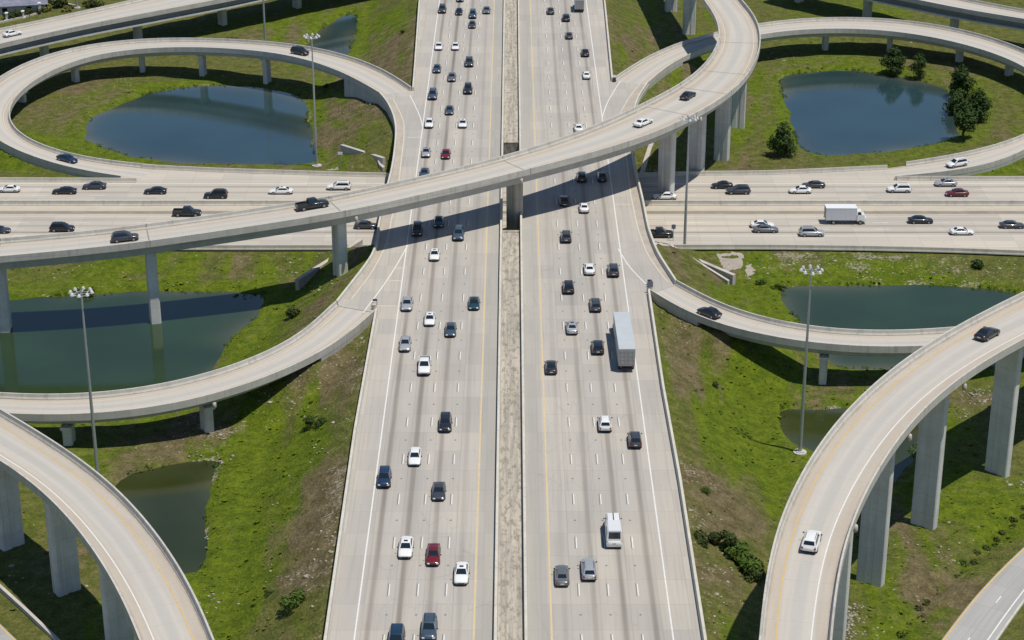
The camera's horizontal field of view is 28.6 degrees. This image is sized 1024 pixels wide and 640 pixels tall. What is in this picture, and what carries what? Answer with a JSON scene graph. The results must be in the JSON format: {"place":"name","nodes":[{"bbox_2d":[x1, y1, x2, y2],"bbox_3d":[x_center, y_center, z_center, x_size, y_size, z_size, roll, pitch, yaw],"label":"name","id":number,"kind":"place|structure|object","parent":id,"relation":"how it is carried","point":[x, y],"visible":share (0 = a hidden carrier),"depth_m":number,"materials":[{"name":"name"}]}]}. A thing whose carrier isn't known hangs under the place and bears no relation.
{"place":"outdoors","nodes":[
{"label":"outdoors","id":0,"kind":"place"},
{"bbox_2d":[0,291,263,393],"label":"pond water","id":1,"kind":"structure","parent":0,"point":[42,346],"depth_m":351.99,"materials":[{"name":"liquid"}]},
{"bbox_2d":[115,461,219,573],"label":"pond water","id":2,"kind":"structure","parent":0,"point":[169,502],"depth_m":297.08,"materials":[{"name":"liquid"}]},
{"bbox_2d":[84,85,314,164],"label":"pond water","id":3,"kind":"structure","parent":0,"point":[227,124],"depth_m":463.39,"materials":[{"name":"liquid"}]},
{"bbox_2d":[305,14,356,54],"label":"pond water","id":4,"kind":"structure","parent":0,"point":[336,35],"depth_m":536.23,"materials":[{"name":"liquid"}]},
{"bbox_2d":[0,0,1023,639],"bbox_3d":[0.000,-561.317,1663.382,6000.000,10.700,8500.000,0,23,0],"label":"ground","id":5,"kind":"structure","parent":0,"point":[700,352],"depth_m":331.31,"materials":[{"name":"green plant"}]},
{"bbox_2d":[0,0,47,14],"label":"house","id":6,"kind":"structure","parent":5,"relation":"on","point":[9,5],"depth_m":554.38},
{"bbox_2d":[0,584,59,639],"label":"retaining wall","id":7,"kind":"structure","parent":5,"relation":"on","point":[28,613],"depth_m":266.46,"materials":[{"name":"concrete"}]},
{"bbox_2d":[68,286,98,472],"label":"light mast","id":8,"kind":"object","parent":5,"relation":"on","point":[79,295],"visible":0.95,"depth_m":293.75,"materials":[{"name":"metal"}]},
{"bbox_2d":[0,408,214,639],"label":"flyover bridge","id":9,"kind":"structure","parent":5,"relation":"on","point":[147,592],"depth_m":256.38,"materials":[{"name":"concrete"}]},
{"bbox_2d":[0,0,301,56],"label":"ramp bridge","id":10,"kind":"structure","parent":5,"relation":"on","point":[44,34],"depth_m":519.00,"materials":[{"name":"concrete"}]},
{"bbox_2d":[0,301,377,445],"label":"exit ramp","id":11,"kind":"structure","parent":5,"relation":"on","point":[332,329],"depth_m":316.14,"materials":[{"name":"concrete"}]},
{"bbox_2d":[0,38,411,180],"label":"loop ramp","id":12,"kind":"structure","parent":5,"relation":"on","point":[366,81],"depth_m":480.76,"materials":[{"name":"concrete"}]},
{"bbox_2d":[278,587,306,610],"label":"bush","id":13,"kind":"object","parent":5,"relation":"on","point":[294,599],"visible":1,"depth_m":259.30,"materials":[{"name":"green plant"}]},
{"bbox_2d":[303,33,321,166],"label":"light mast","id":14,"kind":"object","parent":5,"relation":"on","point":[316,164],"visible":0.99,"depth_m":429.04,"materials":[{"name":"metal"}]},
{"bbox_2d":[303,415,326,426],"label":"bush","id":15,"kind":"object","parent":5,"relation":"on","point":[310,421],"visible":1,"depth_m":309.45,"materials":[{"name":"green plant"}]},
{"bbox_2d":[295,239,362,289],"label":"retaining wall","id":16,"kind":"structure","parent":5,"relation":"on","point":[303,279],"depth_m":373.15,"materials":[{"name":"concrete"}]},
{"bbox_2d":[340,144,385,165],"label":"retaining wall","id":17,"kind":"structure","parent":5,"relation":"on","point":[345,149],"depth_m":434.92,"materials":[{"name":"concrete"}]},
{"bbox_2d":[0,0,760,332],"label":"flyover bridge","id":18,"kind":"structure","parent":5,"relation":"on","point":[718,80],"depth_m":377.55,"materials":[{"name":"concrete"}]},
{"bbox_2d":[111,230,138,242],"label":"suv","id":19,"kind":"object","parent":18,"relation":"on","point":[121,235],"visible":1,"depth_m":351.45,"materials":[{"name":"grey paint"}]},
{"bbox_2d":[295,197,329,210],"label":"pickup","id":20,"kind":"object","parent":18,"relation":"on","point":[311,202],"visible":1,"depth_m":361.95,"materials":[{"name":"black paint"}]},
{"bbox_2d":[329,0,502,639],"bbox_3d":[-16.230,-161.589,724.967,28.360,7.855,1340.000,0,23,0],"label":"highway","id":21,"kind":"structure","parent":5,"relation":"on","point":[381,586],"depth_m":316.30,"materials":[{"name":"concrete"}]},
{"bbox_2d":[323,308,377,639],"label":"barrier wall","id":22,"kind":"structure","parent":21,"relation":"on","point":[340,535],"depth_m":282.07,"materials":[{"name":"concrete"}]},
{"bbox_2d":[336,91,397,305],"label":"barrier wall","id":23,"kind":"structure","parent":21,"relation":"on","point":[351,284],"depth_m":372.97,"materials":[{"name":"concrete"}]},
{"bbox_2d":[376,465,391,486],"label":"suv","id":24,"kind":"object","parent":21,"relation":"on","point":[384,475],"visible":1,"depth_m":283.33,"materials":[{"name":"blue paint"}]},
{"bbox_2d":[386,623,404,639],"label":"suv","id":25,"kind":"object","parent":21,"relation":"on","point":[396,631],"visible":1,"depth_m":245.53,"materials":[{"name":"blue paint"}]},
{"bbox_2d":[398,335,411,350],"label":"sedan","id":26,"kind":"object","parent":21,"relation":"on","point":[405,343],"visible":1,"depth_m":326.57,"materials":[{"name":"silver metal"}]},
{"bbox_2d":[397,536,413,557],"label":"sedan","id":27,"kind":"object","parent":21,"relation":"on","point":[406,547],"visible":1,"depth_m":265.55,"materials":[{"name":"white paint"}]},
{"bbox_2d":[400,296,412,310],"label":"sedan","id":28,"kind":"object","parent":21,"relation":"on","point":[407,303],"visible":1,"depth_m":342.04,"materials":[{"name":"silver metal"}]},
{"bbox_2d":[407,447,421,464],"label":"sedan","id":29,"kind":"object","parent":21,"relation":"on","point":[415,456],"visible":1,"depth_m":289.82,"materials":[{"name":"white paint"}]},
{"bbox_2d":[412,0,420,90],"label":"barrier wall","id":30,"kind":"structure","parent":21,"relation":"on","point":[416,48],"depth_m":492.64,"materials":[{"name":"concrete"}]},
{"bbox_2d":[417,355,430,374],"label":"pickup","id":31,"kind":"object","parent":21,"relation":"on","point":[424,364],"visible":1,"depth_m":318.28,"materials":[{"name":"white paint"}]},
{"bbox_2d":[420,613,437,639],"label":"suv","id":32,"kind":"object","parent":21,"relation":"on","point":[428,628],"visible":1,"depth_m":246.88,"materials":[{"name":"paint"}]},
{"bbox_2d":[425,543,440,564],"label":"sedan","id":33,"kind":"object","parent":21,"relation":"on","point":[433,554],"visible":1,"depth_m":263.88,"materials":[{"name":"red paint"}]},
{"bbox_2d":[430,482,446,499],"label":"sedan","id":34,"kind":"object","parent":21,"relation":"on","point":[438,490],"visible":1,"depth_m":280.12,"materials":[{"name":"grey paint"}]},
{"bbox_2d":[438,412,452,431],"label":"suv","id":35,"kind":"object","parent":21,"relation":"on","point":[445,422],"visible":1,"depth_m":299.56,"materials":[{"name":"black paint"}]},
{"bbox_2d":[444,322,456,336],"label":"sedan","id":36,"kind":"object","parent":21,"relation":"on","point":[450,328],"visible":1,"depth_m":331.96,"materials":[{"name":"paint"}]},
{"bbox_2d":[452,225,464,239],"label":"suv","id":37,"kind":"object","parent":21,"relation":"on","point":[458,233],"visible":1,"depth_m":372.57,"materials":[{"name":"paint"}]},
{"bbox_2d":[453,561,469,583],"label":"sedan","id":38,"kind":"object","parent":21,"relation":"on","point":[461,573],"visible":1,"depth_m":259.26,"materials":[{"name":"white paint"}]},
{"bbox_2d":[467,296,480,309],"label":"sedan","id":39,"kind":"object","parent":21,"relation":"on","point":[473,302],"visible":1,"depth_m":342.44,"materials":[{"name":"teal paint"}]},
{"bbox_2d":[493,0,504,639],"bbox_3d":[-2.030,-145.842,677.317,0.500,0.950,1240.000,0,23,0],"label":"barrier wall","id":40,"kind":"structure","parent":21,"relation":"on","point":[495,634],"depth_m":312.28,"materials":[{"name":"concrete"}]},
{"bbox_2d":[497,230,523,639],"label":"median strip","id":41,"kind":"object","parent":5,"relation":"on","point":[510,597],"visible":0.98,"depth_m":292.25,"materials":[{"name":"concrete"}]},
{"bbox_2d":[503,0,518,154],"bbox_3d":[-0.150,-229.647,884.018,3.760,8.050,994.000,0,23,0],"label":"median strip","id":42,"kind":"object","parent":5,"relation":"on","point":[511,119],"visible":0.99,"depth_m":467.64,"materials":[{"name":"concrete"}]},
{"bbox_2d":[0,169,1023,249],"bbox_3d":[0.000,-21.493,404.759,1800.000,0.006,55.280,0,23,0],"label":"cross highway","id":43,"kind":"structure","parent":5,"relation":"on","point":[886,226],"depth_m":406.72,"materials":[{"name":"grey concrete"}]},
{"bbox_2d":[49,222,74,231],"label":"suv","id":44,"kind":"object","parent":43,"relation":"on","point":[59,226],"visible":0.99,"depth_m":394.51,"materials":[{"name":"black paint"}]},
{"bbox_2d":[52,186,76,194],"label":"sedan","id":45,"kind":"object","parent":43,"relation":"on","point":[70,190],"visible":1,"depth_m":414.68,"materials":[{"name":"black paint"}]},
{"bbox_2d":[0,177,136,182],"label":"barrier wall","id":46,"kind":"structure","parent":43,"relation":"on","point":[53,179],"depth_m":421.85,"materials":[{"name":"concrete"}]},
{"bbox_2d":[82,181,106,189],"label":"sedan","id":47,"kind":"object","parent":43,"relation":"on","point":[100,185],"visible":1,"depth_m":417.37,"materials":[{"name":"grey paint"}]},
{"bbox_2d":[172,206,201,216],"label":"pickup","id":48,"kind":"object","parent":43,"relation":"on","point":[186,211],"visible":1,"depth_m":402.30,"materials":[{"name":"black paint"}]},
{"bbox_2d":[203,188,227,198],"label":"suv","id":49,"kind":"object","parent":43,"relation":"on","point":[221,193],"visible":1,"depth_m":412.11,"materials":[{"name":"black paint"}]},
{"bbox_2d":[268,186,292,194],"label":"sedan","id":50,"kind":"object","parent":43,"relation":"on","point":[283,190],"visible":1,"depth_m":414.67,"materials":[{"name":"white paint"}]},
{"bbox_2d":[326,180,351,190],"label":"suv","id":51,"kind":"object","parent":43,"relation":"on","point":[345,185],"visible":1,"depth_m":416.89,"materials":[{"name":"white paint"}]},
{"bbox_2d":[354,220,377,229],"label":"sedan","id":52,"kind":"object","parent":43,"relation":"on","point":[363,224],"visible":0.98,"depth_m":395.89,"materials":[{"name":"grey paint"}]},
{"bbox_2d":[0,200,1023,205],"bbox_3d":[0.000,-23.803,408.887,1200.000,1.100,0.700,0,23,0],"label":"barrier wall","id":53,"kind":"structure","parent":43,"relation":"on","point":[646,202],"depth_m":408.64,"materials":[{"name":"concrete"}]},
{"bbox_2d":[142,164,887,176],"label":"barrier wall","id":54,"kind":"structure","parent":43,"relation":"on","point":[640,174],"depth_m":426.53,"materials":[{"name":"concrete"}]},
{"bbox_2d":[183,244,1023,255],"bbox_3d":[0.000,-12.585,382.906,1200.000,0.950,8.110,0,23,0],"label":"barrier wall","id":55,"kind":"structure","parent":43,"relation":"on","point":[743,247],"depth_m":385.82,"materials":[{"name":"concrete"}]},
{"bbox_2d":[650,227,672,237],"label":"pickup","id":56,"kind":"object","parent":43,"relation":"on","point":[659,232],"visible":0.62,"depth_m":391.38,"materials":[{"name":"black paint"}]},
{"bbox_2d":[652,191,676,199],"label":"sedan","id":57,"kind":"object","parent":43,"relation":"on","point":[667,195],"visible":1,"depth_m":411.67,"materials":[{"name":"white paint"}]},
{"bbox_2d":[726,184,750,194],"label":"suv","id":58,"kind":"object","parent":43,"relation":"on","point":[745,189],"visible":1,"depth_m":414.48,"materials":[{"name":"grey paint"}]},
{"bbox_2d":[753,224,778,232],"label":"sedan","id":59,"kind":"object","parent":43,"relation":"on","point":[759,228],"visible":1,"depth_m":394.06,"materials":[{"name":"grey paint"}]},
{"bbox_2d":[798,226,824,236],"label":"suv","id":60,"kind":"object","parent":43,"relation":"on","point":[804,231],"visible":1,"depth_m":392.02,"materials":[{"name":"silver metal"}]},
{"bbox_2d":[824,204,866,224],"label":"box truck","id":61,"kind":"object","parent":43,"relation":"on","point":[833,213],"visible":1,"depth_m":397.92,"materials":[{"name":"white paint"}]},
{"bbox_2d":[886,183,911,192],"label":"suv","id":62,"kind":"object","parent":43,"relation":"on","point":[902,187],"visible":1,"depth_m":415.49,"materials":[{"name":"white paint"}]},
{"bbox_2d":[907,215,933,223],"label":"sedan","id":63,"kind":"object","parent":43,"relation":"on","point":[914,219],"visible":1,"depth_m":398.71,"materials":[{"name":"black paint"}]},
{"bbox_2d":[945,188,968,196],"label":"sedan","id":64,"kind":"object","parent":43,"relation":"on","point":[958,192],"visible":1,"depth_m":413.27,"materials":[{"name":"red paint"}]},
{"bbox_2d":[897,176,1023,180],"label":"barrier wall","id":65,"kind":"structure","parent":43,"relation":"on","point":[963,178],"depth_m":422.76,"materials":[{"name":"concrete"}]},
{"bbox_2d":[949,226,973,235],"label":"sedan","id":66,"kind":"object","parent":43,"relation":"on","point":[958,230],"visible":1,"depth_m":392.82,"materials":[{"name":"white paint"}]},
{"bbox_2d":[999,220,1023,228],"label":"sedan","id":67,"kind":"object","parent":43,"relation":"on","point":[1005,224],"visible":1,"depth_m":396.22,"materials":[{"name":"grey paint"}]},
{"bbox_2d":[8,42,1023,639],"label":"rubble","id":68,"kind":"object","parent":5,"relation":"on","point":[850,616],"visible":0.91,"depth_m":312.46,"materials":[{"name":"stone"}]},
{"bbox_2d":[50,10,1023,571],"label":"reeds","id":69,"kind":"object","parent":5,"relation":"on","point":[318,154],"visible":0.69,"depth_m":438.44,"materials":[{"name":"green plant"}]},
{"bbox_2d":[519,0,701,639],"bbox_3d":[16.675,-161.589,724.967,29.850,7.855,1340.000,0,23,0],"label":"highway","id":70,"kind":"structure","parent":5,"relation":"on","point":[584,475],"depth_m":313.58,"materials":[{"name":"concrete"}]},
{"bbox_2d":[518,0,527,639],"bbox_3d":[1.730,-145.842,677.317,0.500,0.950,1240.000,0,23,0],"label":"barrier wall","id":71,"kind":"structure","parent":70,"relation":"on","point":[523,454],"depth_m":306.84,"materials":[{"name":"concrete"}]},
{"bbox_2d":[544,360,557,373],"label":"sedan","id":72,"kind":"object","parent":70,"relation":"on","point":[550,366],"visible":1,"depth_m":317.97,"materials":[{"name":"black paint"}]},
{"bbox_2d":[553,565,569,585],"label":"sedan","id":73,"kind":"object","parent":70,"relation":"on","point":[561,572],"visible":1,"depth_m":258.61,"materials":[{"name":"grey paint"}]},
{"bbox_2d":[580,558,596,579],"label":"suv","id":74,"kind":"object","parent":70,"relation":"on","point":[588,568],"visible":1,"depth_m":259.39,"materials":[{"name":"silver metal"}]},
{"bbox_2d":[591,340,604,353],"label":"suv","id":75,"kind":"object","parent":70,"relation":"on","point":[597,346],"visible":1,"depth_m":324.41,"materials":[{"name":"black paint"}]},
{"bbox_2d":[597,415,612,430],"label":"suv","id":76,"kind":"object","parent":70,"relation":"on","point":[604,423],"visible":1,"depth_m":298.53,"materials":[{"name":"white paint"}]},
{"bbox_2d":[603,0,612,80],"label":"barrier wall","id":77,"kind":"structure","parent":70,"relation":"on","point":[608,43],"depth_m":496.87,"materials":[{"name":"concrete"}]},
{"bbox_2d":[603,513,621,546],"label":"van","id":78,"kind":"object","parent":70,"relation":"on","point":[613,530],"visible":1,"depth_m":266.80,"materials":[{"name":"white paint"}]},
{"bbox_2d":[613,312,635,368],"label":"semi truck","id":79,"kind":"object","parent":70,"relation":"on","point":[623,337],"visible":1,"depth_m":320.78,"materials":[{"name":"metal"}]},
{"bbox_2d":[627,431,641,447],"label":"suv","id":80,"kind":"object","parent":70,"relation":"on","point":[634,439],"visible":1,"depth_m":293.58,"materials":[{"name":"grey paint"}]},
{"bbox_2d":[631,81,676,284],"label":"barrier wall","id":81,"kind":"structure","parent":70,"relation":"on","point":[668,271],"depth_m":382.08,"materials":[{"name":"concrete"}]},
{"bbox_2d":[647,289,706,639],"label":"barrier wall","id":82,"kind":"structure","parent":70,"relation":"on","point":[688,535],"depth_m":284.01,"materials":[{"name":"concrete"}]},
{"bbox_2d":[679,114,698,243],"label":"light mast","id":83,"kind":"object","parent":5,"relation":"on","point":[689,119],"visible":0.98,"depth_m":381.49,"materials":[{"name":"metal"}]},
{"bbox_2d":[657,242,735,284],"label":"retaining wall","id":84,"kind":"structure","parent":5,"relation":"on","point":[731,276],"depth_m":374.42,"materials":[{"name":"concrete"}]},
{"bbox_2d":[693,529,736,547],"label":"bush","id":85,"kind":"object","parent":5,"relation":"on","point":[728,537],"visible":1,"depth_m":272.22,"materials":[{"name":"green plant"}]},
{"bbox_2d":[717,251,743,270],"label":"concrete slab","id":86,"kind":"structure","parent":5,"relation":"on","point":[729,264],"depth_m":381.78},
{"bbox_2d":[718,539,749,558],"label":"bush","id":87,"kind":"object","parent":5,"relation":"on","point":[730,551],"visible":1,"depth_m":272.07,"materials":[{"name":"green plant"}]},
{"bbox_2d":[734,549,765,573],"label":"bush","id":88,"kind":"object","parent":5,"relation":"on","point":[746,561],"visible":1,"depth_m":269.79,"materials":[{"name":"green plant"}]},
{"bbox_2d":[742,568,766,583],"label":"bush","id":89,"kind":"object","parent":5,"relation":"on","point":[759,575],"visible":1,"depth_m":268.39,"materials":[{"name":"green plant"}]},
{"bbox_2d":[766,121,797,156],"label":"tree","id":90,"kind":"object","parent":5,"relation":"on","point":[783,145],"visible":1,"depth_m":439.41,"materials":[{"name":"green plant"}]},
{"bbox_2d":[647,280,954,384],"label":"entry ramp","id":91,"kind":"structure","parent":5,"relation":"on","point":[681,300],"depth_m":334.56,"materials":[{"name":"concrete"}]},
{"bbox_2d":[697,306,721,318],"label":"sedan","id":92,"kind":"object","parent":91,"relation":"on","point":[711,312],"visible":1,"depth_m":339.12,"materials":[{"name":"black paint"}]},
{"bbox_2d":[793,264,823,455],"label":"light mast","id":93,"kind":"object","parent":5,"relation":"on","point":[799,451],"visible":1,"depth_m":304.26,"materials":[{"name":"metal"}]},
{"bbox_2d":[616,17,1023,179],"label":"loop ramp","id":94,"kind":"structure","parent":5,"relation":"on","point":[654,68],"depth_m":500.61,"materials":[{"name":"concrete"}]},
{"bbox_2d":[945,156,968,167],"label":"suv","id":95,"kind":"object","parent":94,"relation":"on","point":[958,161],"visible":1,"depth_m":429.12,"materials":[{"name":"white paint"}]},
{"bbox_2d":[759,291,1023,639],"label":"flyover bridge","id":96,"kind":"structure","parent":5,"relation":"on","point":[844,480],"depth_m":266.32,"materials":[{"name":"concrete"}]},
{"bbox_2d":[800,529,821,552],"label":"suv","id":97,"kind":"object","parent":96,"relation":"on","point":[811,540],"visible":1,"depth_m":230.68,"materials":[{"name":"white paint"}]},
{"bbox_2d":[974,326,1000,341],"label":"sedan","id":98,"kind":"object","parent":96,"relation":"on","point":[984,333],"visible":1,"depth_m":289.92,"materials":[{"name":"black paint"}]},
{"bbox_2d":[879,46,906,76],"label":"tree","id":99,"kind":"object","parent":5,"relation":"on","point":[895,59],"visible":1,"depth_m":500.23,"materials":[{"name":"green plant"}]},
{"bbox_2d":[795,0,1023,30],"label":"ramp bridge","id":100,"kind":"structure","parent":5,"relation":"on","point":[980,12],"depth_m":527.52,"materials":[{"name":"concrete"}]},
{"bbox_2d":[907,53,926,79],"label":"tree","id":101,"kind":"object","parent":5,"relation":"on","point":[920,63],"visible":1,"depth_m":496.75,"materials":[{"name":"green plant"}]},
{"bbox_2d":[942,90,966,114],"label":"tree","id":102,"kind":"object","parent":5,"relation":"on","point":[953,100],"visible":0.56,"depth_m":471.24,"materials":[{"name":"green plant"}]},
{"bbox_2d":[896,505,1023,637],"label":"reeds","id":103,"kind":"object","parent":5,"relation":"on","point":[973,561],"visible":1,"depth_m":281.07,"materials":[{"name":"green plant"}]},
{"bbox_2d":[948,64,977,97],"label":"tree","id":104,"kind":"object","parent":5,"relation":"on","point":[962,82],"visible":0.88,"depth_m":480.74,"materials":[{"name":"green plant"}]},
{"bbox_2d":[953,101,978,138],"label":"tree","id":105,"kind":"object","parent":5,"relation":"on","point":[965,116],"visible":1,"depth_m":449.54,"materials":[{"name":"green plant"}]},
{"bbox_2d":[962,87,992,120],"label":"tree","id":106,"kind":"object","parent":5,"relation":"on","point":[981,102],"visible":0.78,"depth_m":462.74,"materials":[{"name":"green plant"}]},
{"bbox_2d":[779,408,918,482],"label":"pond water","id":107,"kind":"structure","parent":0,"point":[818,425],"depth_m":319.07,"materials":[{"name":"liquid"}]},
{"bbox_2d":[779,70,957,155],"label":"pond water","id":108,"kind":"structure","parent":0,"point":[838,112],"depth_m":474.00,"materials":[{"name":"liquid"}]},
{"bbox_2d":[781,285,1023,369],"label":"pond water","id":109,"kind":"structure","parent":0,"point":[884,307],"depth_m":365.68,"materials":[{"name":"liquid"}]},
{"bbox_2d":[942,548,1023,639],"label":"access road","id":110,"kind":"structure","parent":0,"point":[992,609],"depth_m":268.22,"materials":[{"name":"grey concrete"}]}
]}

